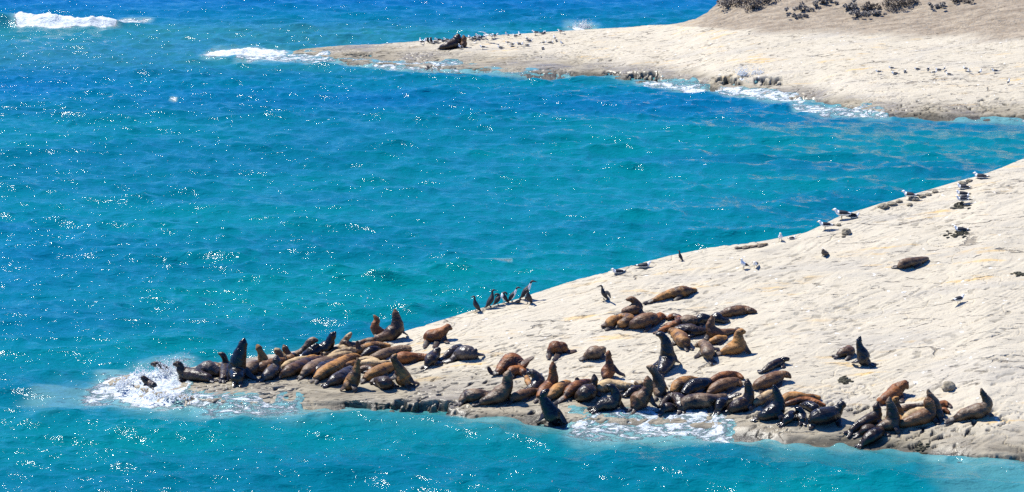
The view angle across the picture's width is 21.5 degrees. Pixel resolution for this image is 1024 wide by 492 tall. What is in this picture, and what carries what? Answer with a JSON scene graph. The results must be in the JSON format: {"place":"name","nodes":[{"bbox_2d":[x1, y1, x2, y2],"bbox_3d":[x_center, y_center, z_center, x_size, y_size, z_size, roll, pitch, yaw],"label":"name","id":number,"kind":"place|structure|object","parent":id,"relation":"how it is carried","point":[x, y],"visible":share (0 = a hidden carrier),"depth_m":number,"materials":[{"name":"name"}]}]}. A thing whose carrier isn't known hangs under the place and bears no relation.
{"place":"outdoors","nodes":[
{"label":"outdoors","id":0,"kind":"place"},
{"bbox_2d":[0,0,1023,491],"bbox_3d":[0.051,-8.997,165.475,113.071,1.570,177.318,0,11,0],"label":"sea","id":1,"kind":"structure","parent":0,"point":[194,182],"depth_m":130.66,"materials":[{"name":"liquid"}]},
{"bbox_2d":[111,366,167,389],"bbox_3d":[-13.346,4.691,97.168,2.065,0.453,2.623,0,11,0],"label":"spray","id":2,"kind":"object","parent":1,"relation":"on","point":[120,384],"visible":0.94,"depth_m":96.51,"materials":[{"name":"liquid"}]},
{"bbox_2d":[133,355,193,379],"bbox_3d":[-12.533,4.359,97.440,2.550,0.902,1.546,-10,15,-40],"label":"spray","id":3,"kind":"object","parent":1,"relation":"on","point":[153,375],"visible":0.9,"depth_m":97.12,"materials":[{"name":"liquid"}]},
{"bbox_2d":[119,386,226,400],"bbox_3d":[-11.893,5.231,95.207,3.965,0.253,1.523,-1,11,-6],"label":"spray","id":4,"kind":"object","parent":1,"relation":"on","point":[176,395],"visible":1,"depth_m":94.97,"materials":[{"name":"liquid"}]},
{"bbox_2d":[572,19,592,28],"bbox_3d":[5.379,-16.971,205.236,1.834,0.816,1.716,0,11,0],"label":"spray","id":5,"kind":"object","parent":1,"relation":"on","point":[582,26],"visible":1,"depth_m":204.92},
{"bbox_2d":[735,64,764,75],"bbox_3d":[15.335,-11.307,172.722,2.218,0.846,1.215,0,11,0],"label":"spray","id":6,"kind":"object","parent":1,"relation":"on","point":[760,72],"visible":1,"depth_m":172.60,"materials":[{"name":"liquid"}]},
{"bbox_2d":[108,159,1023,461],"bbox_3d":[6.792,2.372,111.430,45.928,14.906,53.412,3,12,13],"label":"shore rock","id":7,"kind":"object","parent":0,"point":[918,329],"visible":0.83,"depth_m":97.88,"materials":[{"name":"stone"}]},
{"bbox_2d":[141,375,156,389],"bbox_3d":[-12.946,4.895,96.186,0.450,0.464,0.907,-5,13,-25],"label":"sea lion","id":8,"kind":"object","parent":7,"relation":"on","point":[147,381],"visible":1,"depth_m":96.26},
{"bbox_2d":[173,361,217,382],"bbox_3d":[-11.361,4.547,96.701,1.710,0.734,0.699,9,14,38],"label":"sea lion","id":9,"kind":"object","parent":7,"relation":"on","point":[189,374],"visible":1,"depth_m":96.66},
{"bbox_2d":[196,360,219,375],"bbox_3d":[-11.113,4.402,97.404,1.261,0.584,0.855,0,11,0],"label":"sea lion","id":10,"kind":"object","parent":7,"relation":"on","point":[212,368],"visible":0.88,"depth_m":97.06},
{"bbox_2d":[217,352,228,382],"bbox_3d":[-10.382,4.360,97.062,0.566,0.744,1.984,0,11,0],"label":"sea lion","id":11,"kind":"object","parent":7,"relation":"on","point":[223,367],"visible":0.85,"depth_m":97.05},
{"bbox_2d":[220,338,257,386],"bbox_3d":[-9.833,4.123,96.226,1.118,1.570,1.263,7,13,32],"label":"sea lion","id":12,"kind":"object","parent":7,"relation":"on","point":[237,371],"visible":1,"depth_m":96.31},
{"bbox_2d":[245,359,261,378],"bbox_3d":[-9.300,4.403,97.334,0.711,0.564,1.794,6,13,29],"label":"sea lion","id":13,"kind":"object","parent":7,"relation":"on","point":[252,366],"visible":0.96,"depth_m":96.95},
{"bbox_2d":[256,344,270,366],"bbox_3d":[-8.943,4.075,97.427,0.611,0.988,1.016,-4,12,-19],"label":"sea lion","id":14,"kind":"object","parent":7,"relation":"on","point":[262,355],"visible":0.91,"depth_m":97.48},
{"bbox_2d":[256,355,281,381],"bbox_3d":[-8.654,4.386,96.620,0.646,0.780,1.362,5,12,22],"label":"sea lion","id":15,"kind":"object","parent":7,"relation":"on","point":[272,371],"visible":1,"depth_m":96.44},
{"bbox_2d":[259,357,285,372],"bbox_3d":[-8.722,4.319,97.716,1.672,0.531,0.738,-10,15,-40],"label":"sea lion","id":16,"kind":"object","parent":7,"relation":"on","point":[263,364],"visible":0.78,"depth_m":97.28},
{"bbox_2d":[281,356,306,368],"bbox_3d":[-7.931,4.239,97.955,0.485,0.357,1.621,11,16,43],"label":"sea lion","id":17,"kind":"object","parent":7,"relation":"on","point":[287,362],"visible":0.59,"depth_m":97.74},
{"bbox_2d":[273,356,327,379],"bbox_3d":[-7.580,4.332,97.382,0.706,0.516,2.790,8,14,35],"label":"sea lion","id":18,"kind":"object","parent":7,"relation":"on","point":[292,369],"visible":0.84,"depth_m":96.63},
{"bbox_2d":[294,337,317,355],"bbox_3d":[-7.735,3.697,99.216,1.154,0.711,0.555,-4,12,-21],"label":"sea lion","id":19,"kind":"object","parent":7,"relation":"on","point":[307,344],"visible":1,"depth_m":99.09},
{"bbox_2d":[295,357,333,379],"bbox_3d":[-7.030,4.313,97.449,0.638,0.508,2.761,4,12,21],"label":"sea lion","id":20,"kind":"object","parent":7,"relation":"on","point":[308,369],"visible":0.77,"depth_m":96.55},
{"bbox_2d":[312,331,335,354],"bbox_3d":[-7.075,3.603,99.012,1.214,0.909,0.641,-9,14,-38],"label":"sea lion","id":21,"kind":"object","parent":7,"relation":"on","point":[328,344],"visible":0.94,"depth_m":98.98},
{"bbox_2d":[309,353,360,383],"bbox_3d":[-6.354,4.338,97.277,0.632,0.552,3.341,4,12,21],"label":"sea lion","id":22,"kind":"object","parent":7,"relation":"on","point":[328,369],"visible":0.96,"depth_m":96.50},
{"bbox_2d":[320,365,352,387],"bbox_3d":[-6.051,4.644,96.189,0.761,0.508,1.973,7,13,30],"label":"sea lion","id":23,"kind":"object","parent":7,"relation":"on","point":[337,377],"visible":0.88,"depth_m":95.73},
{"bbox_2d":[327,351,352,357],"bbox_3d":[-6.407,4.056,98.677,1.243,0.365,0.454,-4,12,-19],"label":"sea lion","id":24,"kind":"object","parent":7,"relation":"on","point":[338,354],"visible":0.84,"depth_m":98.58},
{"bbox_2d":[326,347,356,355],"bbox_3d":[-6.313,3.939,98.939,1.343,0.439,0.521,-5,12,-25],"label":"sea lion","id":25,"kind":"object","parent":7,"relation":"on","point":[352,349],"visible":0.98,"depth_m":98.87},
{"bbox_2d":[340,357,360,391],"bbox_3d":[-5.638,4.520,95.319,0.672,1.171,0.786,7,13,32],"label":"sea lion","id":26,"kind":"object","parent":7,"relation":"on","point":[352,380],"visible":1,"depth_m":95.18},
{"bbox_2d":[360,346,381,356],"bbox_3d":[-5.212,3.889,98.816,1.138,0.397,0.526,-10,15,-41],"label":"sea lion","id":27,"kind":"object","parent":7,"relation":"on","point":[369,351],"visible":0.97,"depth_m":98.73},
{"bbox_2d":[355,341,390,353],"bbox_3d":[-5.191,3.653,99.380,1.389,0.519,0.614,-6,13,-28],"label":"sea lion","id":28,"kind":"object","parent":7,"relation":"on","point":[360,348],"visible":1,"depth_m":99.13},
{"bbox_2d":[360,358,389,366],"bbox_3d":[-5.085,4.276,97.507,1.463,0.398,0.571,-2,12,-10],"label":"sea lion","id":29,"kind":"object","parent":7,"relation":"on","point":[373,362],"visible":0.68,"depth_m":97.44},
{"bbox_2d":[360,362,393,383],"bbox_3d":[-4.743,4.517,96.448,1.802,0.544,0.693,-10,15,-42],"label":"sea lion","id":30,"kind":"object","parent":7,"relation":"on","point":[384,369],"visible":0.9,"depth_m":96.19},
{"bbox_2d":[370,315,384,336],"bbox_3d":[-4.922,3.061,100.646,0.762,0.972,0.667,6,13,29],"label":"sea lion","id":31,"kind":"object","parent":7,"relation":"on","point":[375,328],"visible":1,"depth_m":100.56},
{"bbox_2d":[369,376,399,389],"bbox_3d":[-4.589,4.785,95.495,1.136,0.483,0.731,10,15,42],"label":"sea lion","id":32,"kind":"object","parent":7,"relation":"on","point":[384,382],"visible":1,"depth_m":95.11},
{"bbox_2d":[370,345,411,359],"bbox_3d":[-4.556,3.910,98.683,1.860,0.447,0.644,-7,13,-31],"label":"sea lion","id":33,"kind":"object","parent":7,"relation":"on","point":[384,353],"visible":0.91,"depth_m":98.56},
{"bbox_2d":[375,309,407,341],"bbox_3d":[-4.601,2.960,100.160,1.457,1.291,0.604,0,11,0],"label":"sea lion","id":34,"kind":"object","parent":7,"relation":"on","point":[394,330],"visible":1,"depth_m":99.99},
{"bbox_2d":[390,354,419,389],"bbox_3d":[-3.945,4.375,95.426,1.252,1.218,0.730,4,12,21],"label":"sea lion","id":35,"kind":"object","parent":7,"relation":"on","point":[402,376],"visible":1,"depth_m":95.18},
{"bbox_2d":[390,351,425,363],"bbox_3d":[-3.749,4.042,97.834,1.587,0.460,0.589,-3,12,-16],"label":"sea lion","id":36,"kind":"object","parent":7,"relation":"on","point":[403,357],"visible":0.8,"depth_m":97.64},
{"bbox_2d":[420,347,442,370],"bbox_3d":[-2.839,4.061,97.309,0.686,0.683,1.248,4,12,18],"label":"sea lion","id":37,"kind":"object","parent":7,"relation":"on","point":[432,357],"visible":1,"depth_m":97.09},
{"bbox_2d":[423,324,452,347],"bbox_3d":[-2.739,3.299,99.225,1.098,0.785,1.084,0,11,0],"label":"sea lion","id":38,"kind":"object","parent":7,"relation":"on","point":[436,336],"visible":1,"depth_m":99.30},
{"bbox_2d":[439,344,461,360],"bbox_3d":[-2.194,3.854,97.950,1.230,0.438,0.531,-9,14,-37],"label":"sea lion","id":39,"kind":"object","parent":7,"relation":"on","point":[449,352],"visible":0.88,"depth_m":97.77},
{"bbox_2d":[442,345,484,362],"bbox_3d":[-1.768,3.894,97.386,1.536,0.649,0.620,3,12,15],"label":"sea lion","id":40,"kind":"object","parent":7,"relation":"on","point":[465,352],"visible":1,"depth_m":97.17},
{"bbox_2d":[453,388,488,405],"bbox_3d":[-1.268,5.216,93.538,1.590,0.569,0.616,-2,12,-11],"label":"sea lion","id":41,"kind":"object","parent":7,"relation":"on","point":[473,395],"visible":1,"depth_m":93.34},
{"bbox_2d":[472,370,512,405],"bbox_3d":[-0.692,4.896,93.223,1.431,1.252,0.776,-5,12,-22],"label":"sea lion","id":42,"kind":"object","parent":7,"relation":"on","point":[500,393],"visible":1,"depth_m":93.08},
{"bbox_2d":[487,352,533,375],"bbox_3d":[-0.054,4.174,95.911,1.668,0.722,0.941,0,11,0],"label":"sea lion","id":43,"kind":"object","parent":7,"relation":"on","point":[506,362],"visible":0.96,"depth_m":95.69},
{"bbox_2d":[507,365,529,378],"bbox_3d":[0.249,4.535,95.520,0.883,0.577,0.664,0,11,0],"label":"sea lion","id":44,"kind":"object","parent":7,"relation":"on","point":[515,370],"visible":0.71,"depth_m":95.40},
{"bbox_2d":[505,388,537,404],"bbox_3d":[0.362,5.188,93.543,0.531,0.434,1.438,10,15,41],"label":"sea lion","id":45,"kind":"object","parent":7,"relation":"on","point":[522,395],"visible":1,"depth_m":93.34},
{"bbox_2d":[524,369,544,388],"bbox_3d":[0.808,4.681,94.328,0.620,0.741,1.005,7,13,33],"label":"sea lion","id":46,"kind":"object","parent":7,"relation":"on","point":[537,379],"visible":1,"depth_m":94.20},
{"bbox_2d":[533,361,558,403],"bbox_3d":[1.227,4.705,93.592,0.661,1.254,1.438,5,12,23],"label":"sea lion","id":47,"kind":"object","parent":7,"relation":"on","point":[551,381],"visible":0.82,"depth_m":93.75},
{"bbox_2d":[536,389,566,424],"bbox_3d":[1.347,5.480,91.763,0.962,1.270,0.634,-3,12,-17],"label":"sea lion","id":48,"kind":"object","parent":7,"relation":"on","point":[551,413],"visible":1,"depth_m":91.60},
{"bbox_2d":[547,380,570,399],"bbox_3d":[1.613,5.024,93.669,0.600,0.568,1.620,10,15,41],"label":"sea lion","id":49,"kind":"object","parent":7,"relation":"on","point":[556,390],"visible":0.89,"depth_m":93.36},
{"bbox_2d":[546,341,576,360],"bbox_3d":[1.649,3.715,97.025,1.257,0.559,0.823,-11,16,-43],"label":"sea lion","id":50,"kind":"object","parent":7,"relation":"on","point":[558,348],"visible":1,"depth_m":96.97},
{"bbox_2d":[553,377,590,404],"bbox_3d":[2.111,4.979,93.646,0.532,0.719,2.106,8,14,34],"label":"sea lion","id":51,"kind":"object","parent":7,"relation":"on","point":[571,389],"visible":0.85,"depth_m":93.38},
{"bbox_2d":[572,374,601,401],"bbox_3d":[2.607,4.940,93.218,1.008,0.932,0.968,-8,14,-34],"label":"sea lion","id":52,"kind":"object","parent":7,"relation":"on","point":[587,392],"visible":1,"depth_m":92.88},
{"bbox_2d":[579,345,605,360],"bbox_3d":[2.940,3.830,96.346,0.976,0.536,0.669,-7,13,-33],"label":"sea lion","id":53,"kind":"object","parent":7,"relation":"on","point":[594,352],"visible":1,"depth_m":96.22},
{"bbox_2d":[588,384,626,413],"bbox_3d":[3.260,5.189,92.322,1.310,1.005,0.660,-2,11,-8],"label":"sea lion","id":54,"kind":"object","parent":7,"relation":"on","point":[613,401],"visible":1,"depth_m":92.12},
{"bbox_2d":[601,315,620,330],"bbox_3d":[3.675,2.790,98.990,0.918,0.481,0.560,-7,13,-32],"label":"sea lion","id":55,"kind":"object","parent":7,"relation":"on","point":[610,322],"visible":1,"depth_m":98.75},
{"bbox_2d":[600,350,625,380],"bbox_3d":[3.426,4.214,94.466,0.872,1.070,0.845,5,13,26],"label":"sea lion","id":56,"kind":"object","parent":7,"relation":"on","point":[609,369],"visible":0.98,"depth_m":94.48},
{"bbox_2d":[597,379,633,392],"bbox_3d":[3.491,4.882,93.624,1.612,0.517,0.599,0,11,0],"label":"sea lion","id":57,"kind":"object","parent":7,"relation":"on","point":[621,386],"visible":0.83,"depth_m":93.47},
{"bbox_2d":[612,313,634,328],"bbox_3d":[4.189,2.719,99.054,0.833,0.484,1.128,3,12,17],"label":"sea lion","id":58,"kind":"object","parent":7,"relation":"on","point":[624,320],"visible":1,"depth_m":98.65},
{"bbox_2d":[616,296,643,314],"bbox_3d":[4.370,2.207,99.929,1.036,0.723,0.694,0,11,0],"label":"sea lion","id":59,"kind":"object","parent":7,"relation":"on","point":[635,307],"visible":0.98,"depth_m":99.73},
{"bbox_2d":[622,385,641,396],"bbox_3d":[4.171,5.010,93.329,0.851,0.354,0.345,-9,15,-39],"label":"sea lion","id":60,"kind":"object","parent":7,"relation":"on","point":[630,391],"visible":0.84,"depth_m":93.20},
{"bbox_2d":[622,312,657,331],"bbox_3d":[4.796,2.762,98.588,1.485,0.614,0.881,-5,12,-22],"label":"sea lion","id":61,"kind":"object","parent":7,"relation":"on","point":[647,320],"visible":1,"depth_m":98.39},
{"bbox_2d":[625,376,658,414],"bbox_3d":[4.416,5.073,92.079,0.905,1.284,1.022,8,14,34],"label":"sea lion","id":62,"kind":"object","parent":7,"relation":"on","point":[642,398],"visible":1,"depth_m":91.99},
{"bbox_2d":[646,364,668,400],"bbox_3d":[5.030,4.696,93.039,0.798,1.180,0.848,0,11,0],"label":"sea lion","id":63,"kind":"object","parent":7,"relation":"on","point":[660,388],"visible":0.94,"depth_m":92.99},
{"bbox_2d":[655,402,675,415],"bbox_3d":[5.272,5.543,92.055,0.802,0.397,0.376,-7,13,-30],"label":"sea lion","id":64,"kind":"object","parent":7,"relation":"on","point":[668,407],"visible":1,"depth_m":91.94},
{"bbox_2d":[653,331,680,377],"bbox_3d":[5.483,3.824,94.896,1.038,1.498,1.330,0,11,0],"label":"sea lion","id":65,"kind":"object","parent":7,"relation":"on","point":[666,361],"visible":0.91,"depth_m":95.02},
{"bbox_2d":[659,313,681,328],"bbox_3d":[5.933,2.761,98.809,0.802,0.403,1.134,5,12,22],"label":"sea lion","id":66,"kind":"object","parent":7,"relation":"on","point":[677,321],"visible":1,"depth_m":98.52},
{"bbox_2d":[643,286,697,303],"bbox_3d":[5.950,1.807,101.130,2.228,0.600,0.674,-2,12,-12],"label":"sea lion","id":67,"kind":"object","parent":7,"relation":"on","point":[677,293],"visible":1,"depth_m":100.99},
{"bbox_2d":[658,392,685,413],"bbox_3d":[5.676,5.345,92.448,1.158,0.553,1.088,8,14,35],"label":"sea lion","id":68,"kind":"object","parent":7,"relation":"on","point":[675,398],"visible":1,"depth_m":92.34},
{"bbox_2d":[668,328,693,350],"bbox_3d":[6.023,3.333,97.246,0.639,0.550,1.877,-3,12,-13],"label":"sea lion","id":69,"kind":"object","parent":7,"relation":"on","point":[681,339],"visible":0.99,"depth_m":96.76},
{"bbox_2d":[666,376,697,394],"bbox_3d":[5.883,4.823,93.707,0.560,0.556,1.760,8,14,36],"label":"sea lion","id":70,"kind":"object","parent":7,"relation":"on","point":[677,384],"visible":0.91,"depth_m":93.31},
{"bbox_2d":[680,315,697,324],"bbox_3d":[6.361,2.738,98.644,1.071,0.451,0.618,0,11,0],"label":"sea lion","id":71,"kind":"object","parent":7,"relation":"on","point":[689,319],"visible":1,"depth_m":98.45},
{"bbox_2d":[674,323,705,336],"bbox_3d":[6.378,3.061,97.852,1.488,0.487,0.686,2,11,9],"label":"sea lion","id":72,"kind":"object","parent":7,"relation":"on","point":[690,330],"visible":0.88,"depth_m":97.66},
{"bbox_2d":[680,377,712,395],"bbox_3d":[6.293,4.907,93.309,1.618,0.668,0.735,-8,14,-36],"label":"sea lion","id":73,"kind":"object","parent":7,"relation":"on","point":[697,385],"visible":0.94,"depth_m":93.10},
{"bbox_2d":[673,393,727,414],"bbox_3d":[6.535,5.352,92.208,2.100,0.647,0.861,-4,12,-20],"label":"sea lion","id":74,"kind":"object","parent":7,"relation":"on","point":[698,400],"visible":1,"depth_m":91.98},
{"bbox_2d":[695,313,709,326],"bbox_3d":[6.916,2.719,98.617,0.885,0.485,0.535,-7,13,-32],"label":"sea lion","id":75,"kind":"object","parent":7,"relation":"on","point":[702,318],"visible":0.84,"depth_m":98.50},
{"bbox_2d":[694,339,719,364],"bbox_3d":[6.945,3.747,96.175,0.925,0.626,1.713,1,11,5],"label":"sea lion","id":76,"kind":"object","parent":7,"relation":"on","point":[707,350],"visible":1,"depth_m":95.75},
{"bbox_2d":[709,335,726,344],"bbox_3d":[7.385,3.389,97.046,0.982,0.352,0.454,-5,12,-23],"label":"sea lion","id":77,"kind":"object","parent":7,"relation":"on","point":[718,339],"visible":0.89,"depth_m":96.94},
{"bbox_2d":[712,313,729,322],"bbox_3d":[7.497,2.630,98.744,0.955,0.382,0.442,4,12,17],"label":"sea lion","id":78,"kind":"object","parent":7,"relation":"on","point":[719,318],"visible":0.77,"depth_m":98.56},
{"bbox_2d":[702,315,739,340],"bbox_3d":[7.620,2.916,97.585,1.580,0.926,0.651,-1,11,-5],"label":"sea lion","id":79,"kind":"object","parent":7,"relation":"on","point":[712,330],"visible":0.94,"depth_m":97.36},
{"bbox_2d":[706,377,742,393],"bbox_3d":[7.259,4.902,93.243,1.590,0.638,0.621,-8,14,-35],"label":"sea lion","id":80,"kind":"object","parent":7,"relation":"on","point":[728,384],"visible":0.9,"depth_m":93.14},
{"bbox_2d":[712,393,741,415],"bbox_3d":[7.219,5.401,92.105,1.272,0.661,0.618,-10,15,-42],"label":"sea lion","id":81,"kind":"object","parent":7,"relation":"on","point":[721,404],"visible":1,"depth_m":91.87},
{"bbox_2d":[711,371,743,382],"bbox_3d":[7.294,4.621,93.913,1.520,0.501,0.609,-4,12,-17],"label":"sea lion","id":82,"kind":"object","parent":7,"relation":"on","point":[720,375],"visible":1,"depth_m":93.85},
{"bbox_2d":[714,328,750,356],"bbox_3d":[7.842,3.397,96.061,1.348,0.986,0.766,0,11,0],"label":"sea lion","id":83,"kind":"object","parent":7,"relation":"on","point":[737,344],"visible":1,"depth_m":95.83},
{"bbox_2d":[714,305,756,316],"bbox_3d":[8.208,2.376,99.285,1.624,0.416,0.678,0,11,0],"label":"sea lion","id":84,"kind":"object","parent":7,"relation":"on","point":[735,310],"visible":1,"depth_m":99.07},
{"bbox_2d":[721,378,754,412],"bbox_3d":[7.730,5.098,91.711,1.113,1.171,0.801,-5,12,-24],"label":"sea lion","id":85,"kind":"object","parent":7,"relation":"on","point":[744,402],"visible":1,"depth_m":91.62},
{"bbox_2d":[752,390,772,408],"bbox_3d":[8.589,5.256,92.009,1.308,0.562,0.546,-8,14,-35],"label":"sea lion","id":86,"kind":"object","parent":7,"relation":"on","point":[765,397],"visible":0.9,"depth_m":91.84},
{"bbox_2d":[750,385,785,421],"bbox_3d":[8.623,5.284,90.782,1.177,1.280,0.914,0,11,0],"label":"sea lion","id":87,"kind":"object","parent":7,"relation":"on","point":[775,409],"visible":1,"depth_m":90.56},
{"bbox_2d":[752,370,791,393],"bbox_3d":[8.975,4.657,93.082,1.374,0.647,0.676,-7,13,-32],"label":"sea lion","id":88,"kind":"object","parent":7,"relation":"on","point":[765,381],"visible":0.98,"depth_m":92.89},
{"bbox_2d":[757,357,789,373],"bbox_3d":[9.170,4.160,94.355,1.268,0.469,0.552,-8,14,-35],"label":"sea lion","id":89,"kind":"object","parent":7,"relation":"on","point":[774,364],"visible":1,"depth_m":94.28},
{"bbox_2d":[776,410,795,426],"bbox_3d":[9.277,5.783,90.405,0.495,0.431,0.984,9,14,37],"label":"sea lion","id":90,"kind":"object","parent":7,"relation":"on","point":[789,417],"visible":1,"depth_m":90.19},
{"bbox_2d":[795,406,806,425],"bbox_3d":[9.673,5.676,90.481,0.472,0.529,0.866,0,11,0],"label":"sea lion","id":91,"kind":"object","parent":7,"relation":"on","point":[801,414],"visible":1,"depth_m":90.44},
{"bbox_2d":[782,391,820,401],"bbox_3d":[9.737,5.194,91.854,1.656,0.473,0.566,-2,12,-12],"label":"sea lion","id":92,"kind":"object","parent":7,"relation":"on","point":[787,396],"visible":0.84,"depth_m":91.75},
{"bbox_2d":[785,396,825,406],"bbox_3d":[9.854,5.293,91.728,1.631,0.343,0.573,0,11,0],"label":"sea lion","id":93,"kind":"object","parent":7,"relation":"on","point":[795,401],"visible":0.81,"depth_m":91.54},
{"bbox_2d":[795,401,819,411],"bbox_3d":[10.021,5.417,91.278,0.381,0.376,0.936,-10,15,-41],"label":"sea lion","id":94,"kind":"object","parent":7,"relation":"on","point":[810,406],"visible":0.89,"depth_m":91.04},
{"bbox_2d":[808,401,846,429],"bbox_3d":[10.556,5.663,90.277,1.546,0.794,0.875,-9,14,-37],"label":"sea lion","id":95,"kind":"object","parent":7,"relation":"on","point":[826,415],"visible":1,"depth_m":90.09},
{"bbox_2d":[831,345,854,359],"bbox_3d":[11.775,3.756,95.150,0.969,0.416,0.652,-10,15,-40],"label":"sea lion","id":96,"kind":"object","parent":7,"relation":"on","point":[847,351],"visible":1,"depth_m":95.01},
{"bbox_2d":[843,401,881,437],"bbox_3d":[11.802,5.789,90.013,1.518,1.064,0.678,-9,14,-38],"label":"sea lion","id":97,"kind":"object","parent":7,"relation":"on","point":[874,416],"visible":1,"depth_m":90.06},
{"bbox_2d":[852,424,874,438],"bbox_3d":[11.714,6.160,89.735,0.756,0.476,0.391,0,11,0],"label":"sea lion","id":98,"kind":"object","parent":7,"relation":"on","point":[864,429],"visible":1,"depth_m":89.63},
{"bbox_2d":[851,336,876,366],"bbox_3d":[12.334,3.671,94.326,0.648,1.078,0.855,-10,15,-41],"label":"sea lion","id":99,"kind":"object","parent":7,"relation":"on","point":[863,356],"visible":1,"depth_m":94.22},
{"bbox_2d":[854,426,890,448],"bbox_3d":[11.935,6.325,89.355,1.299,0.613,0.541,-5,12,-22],"label":"sea lion","id":100,"kind":"object","parent":7,"relation":"on","point":[872,435],"visible":1,"depth_m":89.17},
{"bbox_2d":[876,397,900,433],"bbox_3d":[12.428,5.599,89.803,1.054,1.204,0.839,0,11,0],"label":"sea lion","id":101,"kind":"object","parent":7,"relation":"on","point":[891,421],"visible":1,"depth_m":89.60},
{"bbox_2d":[876,380,908,405],"bbox_3d":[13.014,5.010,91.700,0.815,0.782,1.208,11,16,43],"label":"sea lion","id":102,"kind":"object","parent":7,"relation":"on","point":[897,389],"visible":0.8,"depth_m":91.68},
{"bbox_2d":[892,396,904,418],"bbox_3d":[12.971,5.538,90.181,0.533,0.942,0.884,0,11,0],"label":"sea lion","id":103,"kind":"object","parent":7,"relation":"on","point":[898,405],"visible":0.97,"depth_m":90.25},
{"bbox_2d":[891,256,928,268],"bbox_3d":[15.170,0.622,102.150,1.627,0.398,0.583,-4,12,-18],"label":"sea lion","id":104,"kind":"object","parent":7,"relation":"on","point":[915,262],"visible":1,"depth_m":101.96},
{"bbox_2d":[901,403,923,410],"bbox_3d":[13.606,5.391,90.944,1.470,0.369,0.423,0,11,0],"label":"sea lion","id":105,"kind":"object","parent":7,"relation":"on","point":[905,407],"visible":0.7,"depth_m":90.80},
{"bbox_2d":[899,396,940,427],"bbox_3d":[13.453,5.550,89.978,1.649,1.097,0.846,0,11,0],"label":"sea lion","id":106,"kind":"object","parent":7,"relation":"on","point":[926,414],"visible":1,"depth_m":89.72},
{"bbox_2d":[915,443,930,453],"bbox_3d":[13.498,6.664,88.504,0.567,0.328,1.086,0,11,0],"label":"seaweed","id":107,"kind":"object","parent":7,"relation":"on","point":[921,448],"visible":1,"depth_m":88.49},
{"bbox_2d":[926,389,945,421],"bbox_3d":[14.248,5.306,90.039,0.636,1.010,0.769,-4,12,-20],"label":"sea lion","id":108,"kind":"object","parent":7,"relation":"on","point":[939,411],"visible":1,"depth_m":90.03},
{"bbox_2d":[941,381,955,391],"bbox_3d":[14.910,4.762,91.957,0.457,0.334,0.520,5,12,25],"label":"boulder","id":109,"kind":"object","parent":7,"relation":"on","point":[946,386],"visible":1,"depth_m":91.78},
{"bbox_2d":[943,230,969,237],"bbox_3d":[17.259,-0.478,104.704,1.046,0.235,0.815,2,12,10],"label":"seaweed","id":110,"kind":"object","parent":7,"relation":"on","point":[954,235],"visible":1,"depth_m":104.62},
{"bbox_2d":[944,388,993,423],"bbox_3d":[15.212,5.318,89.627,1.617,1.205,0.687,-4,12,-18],"label":"sea lion","id":111,"kind":"object","parent":7,"relation":"on","point":[983,408],"visible":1,"depth_m":89.54},
{"bbox_3d":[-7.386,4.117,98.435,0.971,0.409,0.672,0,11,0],"label":"sea lion","id":112,"kind":"object","parent":7,"relation":"on","visible":0},
{"bbox_2d":[282,344,294,359],"bbox_3d":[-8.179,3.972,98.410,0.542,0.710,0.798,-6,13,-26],"label":"sea lion","id":113,"kind":"object","parent":112,"relation":"on","point":[287,351],"visible":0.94,"depth_m":98.39},
{"bbox_2d":[298,343,318,356],"bbox_3d":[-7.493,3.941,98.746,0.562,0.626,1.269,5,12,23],"label":"sea lion","id":114,"kind":"object","parent":112,"relation":"on","point":[307,351],"visible":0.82,"depth_m":98.81},
{"bbox_2d":[293,0,1023,120],"bbox_3d":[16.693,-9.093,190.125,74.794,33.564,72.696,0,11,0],"label":"ledge","id":115,"kind":"object","parent":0,"point":[831,53],"visible":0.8,"depth_m":177.90,"materials":[{"name":"stone"}]},
{"bbox_2d":[436,33,461,49],"bbox_3d":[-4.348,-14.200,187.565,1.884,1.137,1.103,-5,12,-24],"label":"sea lion","id":116,"kind":"object","parent":115,"relation":"on","point":[454,42],"visible":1,"depth_m":187.36},
{"bbox_2d":[717,0,749,6],"bbox_3d":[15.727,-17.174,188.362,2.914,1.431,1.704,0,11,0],"label":"shrub","id":117,"kind":"object","parent":115,"relation":"on","point":[739,2],"visible":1,"depth_m":188.23,"materials":[{"name":"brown plant"}]},
{"bbox_2d":[742,0,763,12],"bbox_3d":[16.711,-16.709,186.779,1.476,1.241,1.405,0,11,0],"label":"shrub","id":118,"kind":"object","parent":115,"relation":"on","point":[753,4],"visible":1,"depth_m":186.67,"materials":[{"name":"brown plant"}]},
{"bbox_2d":[784,1,818,11],"bbox_3d":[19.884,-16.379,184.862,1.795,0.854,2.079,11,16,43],"label":"shrub","id":119,"kind":"object","parent":115,"relation":"on","point":[801,6],"visible":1,"depth_m":184.67,"materials":[{"name":"grey plant"}]},
{"bbox_2d":[842,0,857,10],"bbox_3d":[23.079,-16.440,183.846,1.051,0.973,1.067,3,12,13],"label":"shrub","id":120,"kind":"object","parent":115,"relation":"on","point":[850,6],"visible":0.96,"depth_m":183.57,"materials":[{"name":"grey plant"}]},
{"bbox_2d":[848,9,871,16],"bbox_3d":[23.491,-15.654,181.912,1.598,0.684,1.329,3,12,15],"label":"shrub","id":121,"kind":"object","parent":115,"relation":"on","point":[858,13],"visible":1,"depth_m":181.87,"materials":[{"name":"grey plant"}]},
{"bbox_2d":[860,1,881,10],"bbox_3d":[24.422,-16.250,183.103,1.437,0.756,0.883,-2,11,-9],"label":"shrub","id":122,"kind":"object","parent":115,"relation":"on","point":[869,6],"visible":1,"depth_m":182.97,"materials":[{"name":"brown plant"}]},
{"bbox_2d":[882,0,913,11],"bbox_3d":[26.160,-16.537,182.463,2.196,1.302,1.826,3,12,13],"label":"shrub","id":123,"kind":"object","parent":115,"relation":"on","point":[888,3],"visible":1,"depth_m":182.36,"materials":[{"name":"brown plant"}]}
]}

